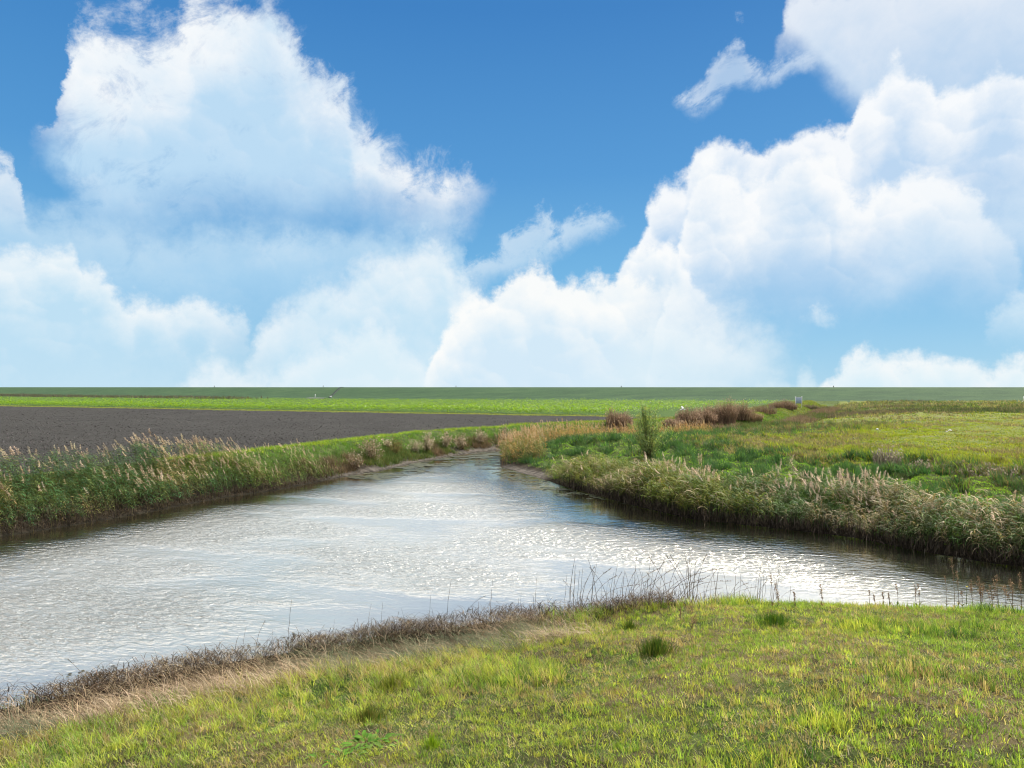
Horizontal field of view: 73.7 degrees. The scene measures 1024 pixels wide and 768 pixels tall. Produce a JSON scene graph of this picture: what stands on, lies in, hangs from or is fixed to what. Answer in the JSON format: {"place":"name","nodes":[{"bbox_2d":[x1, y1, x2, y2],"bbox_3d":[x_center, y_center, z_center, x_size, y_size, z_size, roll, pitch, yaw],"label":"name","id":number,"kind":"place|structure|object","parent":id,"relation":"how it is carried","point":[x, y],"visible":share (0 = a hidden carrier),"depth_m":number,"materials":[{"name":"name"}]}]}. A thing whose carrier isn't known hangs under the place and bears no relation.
{"place":"outdoors","nodes":[
{"label":"outdoors","id":0,"kind":"place"},
{"bbox_2d":[0,406,658,476],"bbox_3d":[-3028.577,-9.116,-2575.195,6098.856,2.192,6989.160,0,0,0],"label":"ploughed field","id":1,"kind":"structure","parent":0,"point":[317,418],"depth_m":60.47,"materials":[{"name":"soil"}]},
{"bbox_2d":[0,395,794,416],"bbox_3d":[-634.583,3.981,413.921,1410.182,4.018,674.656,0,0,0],"label":"crop ground","id":2,"kind":"structure","parent":0,"point":[663,412],"depth_m":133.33,"materials":[{"name":"green plant"}]},
{"bbox_2d":[0,393,267,398],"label":"distant reeds","id":3,"kind":"object","parent":2,"relation":"on","point":[101,396],"visible":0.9,"depth_m":221.18,"materials":[{"name":"green plant"}]},
{"bbox_2d":[0,451,1023,707],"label":"water","id":4,"kind":"structure","parent":0,"point":[228,571],"depth_m":17.13,"materials":[{"name":"grey liquid"}]},
{"bbox_2d":[66,450,726,685],"bbox_3d":[-3.953,4.618,28.127,17.016,0.017,42.530,0,0,0],"label":"floating weed","id":5,"kind":"object","parent":4,"relation":"on","point":[374,476],"visible":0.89,"depth_m":36.73,"materials":[{"name":"plant"}]},
{"bbox_2d":[0,400,1023,767],"bbox_3d":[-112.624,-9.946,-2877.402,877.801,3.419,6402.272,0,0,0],"label":"ground","id":6,"kind":"structure","parent":0,"point":[540,474],"depth_m":7.48,"materials":[{"name":"green plant"}]},
{"bbox_2d":[0,429,341,535],"bbox_3d":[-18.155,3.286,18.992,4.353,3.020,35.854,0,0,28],"label":"reed bed","id":7,"kind":"object","parent":6,"relation":"on","point":[136,481],"visible":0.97,"depth_m":25.47,"materials":[{"name":"green plant"}]},
{"bbox_2d":[0,601,617,746],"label":"straw","id":8,"kind":"object","parent":6,"relation":"on","point":[112,701],"visible":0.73,"depth_m":9.73,"materials":[{"name":"beige plant"}]},
{"bbox_2d":[0,405,627,416],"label":"verge grass","id":9,"kind":"structure","parent":6,"relation":"on","point":[308,410],"depth_m":95.04,"materials":[{"name":"green plant"}]},
{"bbox_2d":[304,743,375,766],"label":"broadleaf plant","id":10,"kind":"object","parent":6,"relation":"on","point":[345,752],"visible":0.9,"depth_m":5.85,"materials":[{"name":"green plant"}]},
{"bbox_2d":[348,448,363,468],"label":"shrub","id":11,"kind":"object","parent":6,"relation":"on","point":[356,462],"visible":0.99,"depth_m":35.78,"materials":[{"name":"plant"}]},
{"bbox_2d":[318,703,402,729],"bbox_3d":[-1.611,3.443,7.040,1.012,0.289,1.025,0,0,14],"label":"grass tuft","id":12,"kind":"object","parent":6,"relation":"on","point":[366,712],"visible":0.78,"depth_m":7.05,"materials":[{"name":"green plant"}]},
{"bbox_2d":[0,584,729,726],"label":"reed stubble","id":13,"kind":"object","parent":6,"relation":"on","point":[111,678],"visible":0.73,"depth_m":10.86,"materials":[{"name":"brown plant"}]},
{"bbox_2d":[335,729,403,752],"bbox_3d":[-1.263,3.224,6.138,0.673,0.080,0.470,0,0,0],"label":"broadleaf plant","id":14,"kind":"object","parent":6,"relation":"on","point":[370,736],"visible":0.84,"depth_m":6.17,"materials":[{"name":"green plant"}]},
{"bbox_2d":[358,436,384,459],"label":"shrub","id":15,"kind":"object","parent":6,"relation":"on","point":[369,449],"visible":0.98,"depth_m":37.83,"materials":[{"name":"plant"}]},
{"bbox_2d":[381,436,392,445],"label":"shrub","id":16,"kind":"object","parent":6,"relation":"on","point":[388,444],"visible":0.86,"depth_m":41.05,"materials":[{"name":"beige plant"}]},
{"bbox_2d":[354,670,421,698],"bbox_3d":[-1.361,3.613,8.263,0.973,0.318,1.063,0,0,-33],"label":"grass tuft","id":17,"kind":"object","parent":6,"relation":"on","point":[392,683],"visible":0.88,"depth_m":8.25,"materials":[{"name":"green plant"}]},
{"bbox_2d":[384,435,402,453],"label":"shrub","id":18,"kind":"object","parent":6,"relation":"on","point":[394,444],"visible":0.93,"depth_m":40.64,"materials":[{"name":"brown plant"}]},
{"bbox_2d":[406,438,423,452],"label":"shrub","id":19,"kind":"object","parent":6,"relation":"on","point":[415,447],"visible":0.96,"depth_m":42.49,"materials":[{"name":"plant"}]},
{"bbox_2d":[293,431,555,478],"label":"rough grass","id":20,"kind":"structure","parent":6,"relation":"on","point":[437,450],"depth_m":39.57,"materials":[{"name":"green plant"}]},
{"bbox_2d":[420,430,434,451],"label":"shrub","id":21,"kind":"object","parent":6,"relation":"on","point":[428,443],"visible":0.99,"depth_m":43.26,"materials":[{"name":"beige plant"}]},
{"bbox_2d":[416,732,449,750],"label":"grass tuft","id":22,"kind":"object","parent":6,"relation":"on","point":[432,741],"visible":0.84,"depth_m":5.86,"materials":[{"name":"green plant"}]},
{"bbox_2d":[437,430,452,447],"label":"shrub","id":23,"kind":"object","parent":6,"relation":"on","point":[446,439],"visible":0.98,"depth_m":45.55,"materials":[{"name":"beige plant"}]},
{"bbox_2d":[453,433,467,449],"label":"shrub","id":24,"kind":"object","parent":6,"relation":"on","point":[462,439],"visible":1,"depth_m":46.71,"materials":[{"name":"beige plant"}]},
{"bbox_2d":[152,411,791,485],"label":"bank grass","id":25,"kind":"structure","parent":6,"relation":"on","point":[325,441],"depth_m":40.79,"materials":[{"name":"green plant"}]},
{"bbox_2d":[474,427,487,442],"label":"shrub","id":26,"kind":"object","parent":6,"relation":"on","point":[478,437],"visible":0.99,"depth_m":48.67,"materials":[{"name":"beige plant"}]},
{"bbox_2d":[498,423,512,438],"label":"shrub","id":27,"kind":"object","parent":6,"relation":"on","point":[505,432],"visible":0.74,"depth_m":50.61,"materials":[{"name":"plant"}]},
{"bbox_2d":[491,419,712,463],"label":"reed bed","id":28,"kind":"object","parent":6,"relation":"on","point":[530,438],"visible":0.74,"depth_m":44.06,"materials":[{"name":"beige plant"}]},
{"bbox_2d":[604,404,633,430],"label":"reed clump","id":29,"kind":"object","parent":6,"relation":"on","point":[622,418],"visible":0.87,"depth_m":59.74,"materials":[{"name":"brown plant"}]},
{"bbox_2d":[608,619,639,629],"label":"grass tuft","id":30,"kind":"object","parent":6,"relation":"on","point":[627,624],"visible":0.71,"depth_m":11.45,"materials":[{"name":"green plant"}]},
{"bbox_2d":[614,401,678,457],"bbox_3d":[6.795,2.316,34.455,2.480,3.081,2.887,0,0,-23],"label":"willow","id":31,"kind":"object","parent":6,"relation":"on","point":[647,438],"visible":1,"depth_m":34.06,"materials":[{"name":"green plant"}]},
{"bbox_2d":[626,634,697,660],"bbox_3d":[1.798,3.534,9.265,0.972,0.377,1.315,0,0,-29],"label":"grass tuft","id":32,"kind":"object","parent":6,"relation":"on","point":[655,646],"visible":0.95,"depth_m":9.13,"materials":[{"name":"green plant"}]},
{"bbox_2d":[662,416,684,427],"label":"reed clump","id":33,"kind":"object","parent":6,"relation":"on","point":[674,421],"visible":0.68,"depth_m":63.17,"materials":[{"name":"brown plant"}]},
{"bbox_2d":[673,404,703,426],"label":"reed clump","id":34,"kind":"object","parent":6,"relation":"on","point":[692,416],"visible":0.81,"depth_m":65.01,"materials":[{"name":"brown plant"}]},
{"bbox_2d":[688,605,696,628],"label":"dock plant","id":35,"kind":"object","parent":6,"relation":"on","point":[692,620],"visible":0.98,"depth_m":10.40,"materials":[{"name":"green plant"}]},
{"bbox_2d":[668,567,724,596],"bbox_3d":[3.877,4.396,14.570,1.406,0.987,0.110,0,0,-1],"label":"dead reed","id":36,"kind":"object","parent":6,"relation":"on","point":[695,574],"visible":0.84,"depth_m":14.57,"materials":[{"name":"plant"}]},
{"bbox_2d":[689,406,717,424],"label":"reed clump","id":37,"kind":"object","parent":6,"relation":"on","point":[707,416],"visible":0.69,"depth_m":67.17,"materials":[{"name":"brown plant"}]},
{"bbox_2d":[704,397,739,423],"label":"reed clump","id":38,"kind":"object","parent":6,"relation":"on","point":[725,414],"visible":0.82,"depth_m":69.08,"materials":[{"name":"brown plant"}]},
{"bbox_2d":[613,406,840,433],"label":"ditch growth","id":39,"kind":"object","parent":6,"relation":"on","point":[816,414],"visible":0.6,"depth_m":76.42,"materials":[{"name":"brown plant"}]},
{"bbox_2d":[731,399,751,419],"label":"reed clump","id":40,"kind":"object","parent":6,"relation":"on","point":[744,414],"visible":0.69,"depth_m":72.66,"materials":[{"name":"brown plant"}]},
{"bbox_2d":[748,408,763,421],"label":"reed clump","id":41,"kind":"object","parent":6,"relation":"on","point":[753,418],"visible":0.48,"depth_m":73.43,"materials":[{"name":"brown plant"}]},
{"bbox_2d":[749,404,776,413],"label":"reed clump","id":42,"kind":"object","parent":6,"relation":"on","point":[765,410],"visible":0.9,"depth_m":81.98,"materials":[{"name":"brown plant"}]},
{"bbox_2d":[731,610,804,630],"bbox_3d":[3.849,3.628,10.467,1.689,0.328,1.343,0,0,0],"label":"grass tuft","id":43,"kind":"object","parent":6,"relation":"on","point":[780,621],"visible":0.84,"depth_m":10.42,"materials":[{"name":"green plant"}]},
{"bbox_2d":[770,575,776,605],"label":"dock plant","id":44,"kind":"object","parent":6,"relation":"on","point":[771,581],"visible":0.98,"depth_m":11.98,"materials":[{"name":"brown plant"}]},
{"bbox_2d":[540,450,1023,567],"bbox_3d":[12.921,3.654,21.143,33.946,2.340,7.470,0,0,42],"label":"reed bed","id":45,"kind":"object","parent":6,"relation":"on","point":[659,476],"visible":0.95,"depth_m":22.17,"materials":[{"name":"green plant"}]},
{"bbox_2d":[768,399,797,409],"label":"reed clump","id":46,"kind":"object","parent":6,"relation":"on","point":[785,404],"visible":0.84,"depth_m":97.53,"materials":[{"name":"brown plant"}]},
{"bbox_2d":[795,397,801,406],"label":"notice board","id":47,"kind":"object","parent":6,"relation":"on","point":[798,399],"visible":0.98,"depth_m":109.96,"materials":[{"name":"white paint"}]},
{"bbox_2d":[802,404,819,408],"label":"reed clump","id":48,"kind":"object","parent":6,"relation":"on","point":[811,407],"visible":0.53,"depth_m":116.47,"materials":[{"name":"brown plant"}]},
{"bbox_2d":[835,472,856,484],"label":"weed clump","id":49,"kind":"object","parent":6,"relation":"on","point":[844,476],"visible":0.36,"depth_m":25.38,"materials":[{"name":"beige plant"}]},
{"bbox_2d":[871,443,902,465],"bbox_3d":[16.184,2.996,29.495,1.406,1.146,1.485,0,0,0],"label":"weed clump","id":50,"kind":"object","parent":6,"relation":"on","point":[881,454],"visible":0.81,"depth_m":29.29,"materials":[{"name":"beige plant"}]},
{"bbox_2d":[903,459,944,471],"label":"weed clump","id":51,"kind":"object","parent":6,"relation":"on","point":[917,463],"visible":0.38,"depth_m":27.24,"materials":[{"name":"beige plant"}]},
{"bbox_2d":[949,557,955,606],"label":"dock plant","id":52,"kind":"object","parent":6,"relation":"on","point":[953,579],"visible":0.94,"depth_m":13.85,"materials":[{"name":"brown plant"}]},
{"bbox_2d":[968,580,973,603],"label":"dock plant","id":53,"kind":"object","parent":6,"relation":"on","point":[970,584],"visible":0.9,"depth_m":13.92,"materials":[{"name":"brown plant"}]},
{"bbox_2d":[975,576,984,603],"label":"dock plant","id":54,"kind":"object","parent":6,"relation":"on","point":[980,591],"visible":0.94,"depth_m":13.88,"materials":[{"name":"brown plant"}]},
{"bbox_2d":[948,460,1023,478],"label":"weed clump","id":55,"kind":"object","parent":6,"relation":"on","point":[1011,473],"visible":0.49,"depth_m":25.65,"materials":[{"name":"green plant"}]},
{"bbox_2d":[986,584,994,605],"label":"dock plant","id":56,"kind":"object","parent":6,"relation":"on","point":[992,597],"visible":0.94,"depth_m":13.90,"materials":[{"name":"brown plant"}]},
{"bbox_2d":[993,575,999,606],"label":"dock plant","id":57,"kind":"object","parent":6,"relation":"on","point":[994,590],"visible":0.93,"depth_m":13.90,"materials":[{"name":"brown plant"}]},
{"bbox_2d":[1002,584,1010,607],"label":"dock plant","id":58,"kind":"object","parent":6,"relation":"on","point":[1006,593],"visible":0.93,"depth_m":13.86,"materials":[{"name":"brown plant"}]},
{"bbox_2d":[1002,581,1014,606],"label":"dock plant","id":59,"kind":"object","parent":6,"relation":"on","point":[1012,605],"visible":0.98,"depth_m":13.89,"materials":[{"name":"brown plant"}]},
{"bbox_2d":[1017,573,1022,608],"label":"dock plant","id":60,"kind":"object","parent":6,"relation":"on","point":[1020,588],"visible":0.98,"depth_m":13.85,"materials":[{"name":"brown plant"}]},
{"bbox_2d":[0,387,1023,402],"bbox_3d":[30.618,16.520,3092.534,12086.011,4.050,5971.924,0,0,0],"label":"dike","id":61,"kind":"structure","parent":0,"point":[847,394],"depth_m":191.91,"materials":[{"name":"green plant"}]},
{"bbox_2d":[0,0,1023,386],"label":"sky","id":62,"kind":"structure","parent":0,"point":[194,193],"materials":[{"name":"blue"}]},
{"bbox_2d":[504,400,826,433],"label":"verge grass","id":63,"kind":"structure","parent":0,"point":[809,403],"depth_m":90.76,"materials":[{"name":"plant"}]},
{"bbox_2d":[503,417,1023,554],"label":"tussock grass","id":64,"kind":"structure","parent":0,"point":[741,455],"depth_m":29.98,"materials":[{"name":"green plant"}]},
{"bbox_2d":[665,400,1023,469],"bbox_3d":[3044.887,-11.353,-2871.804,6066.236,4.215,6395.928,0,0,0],"label":"meadow","id":65,"kind":"structure","parent":0,"point":[990,427],"depth_m":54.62,"materials":[{"name":"green plant"}]},
{"bbox_2d":[821,399,1023,418],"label":"rough strip","id":66,"kind":"object","parent":65,"relation":"on","point":[955,409],"visible":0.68,"depth_m":96.28,"materials":[{"name":"green plant"}]}
]}

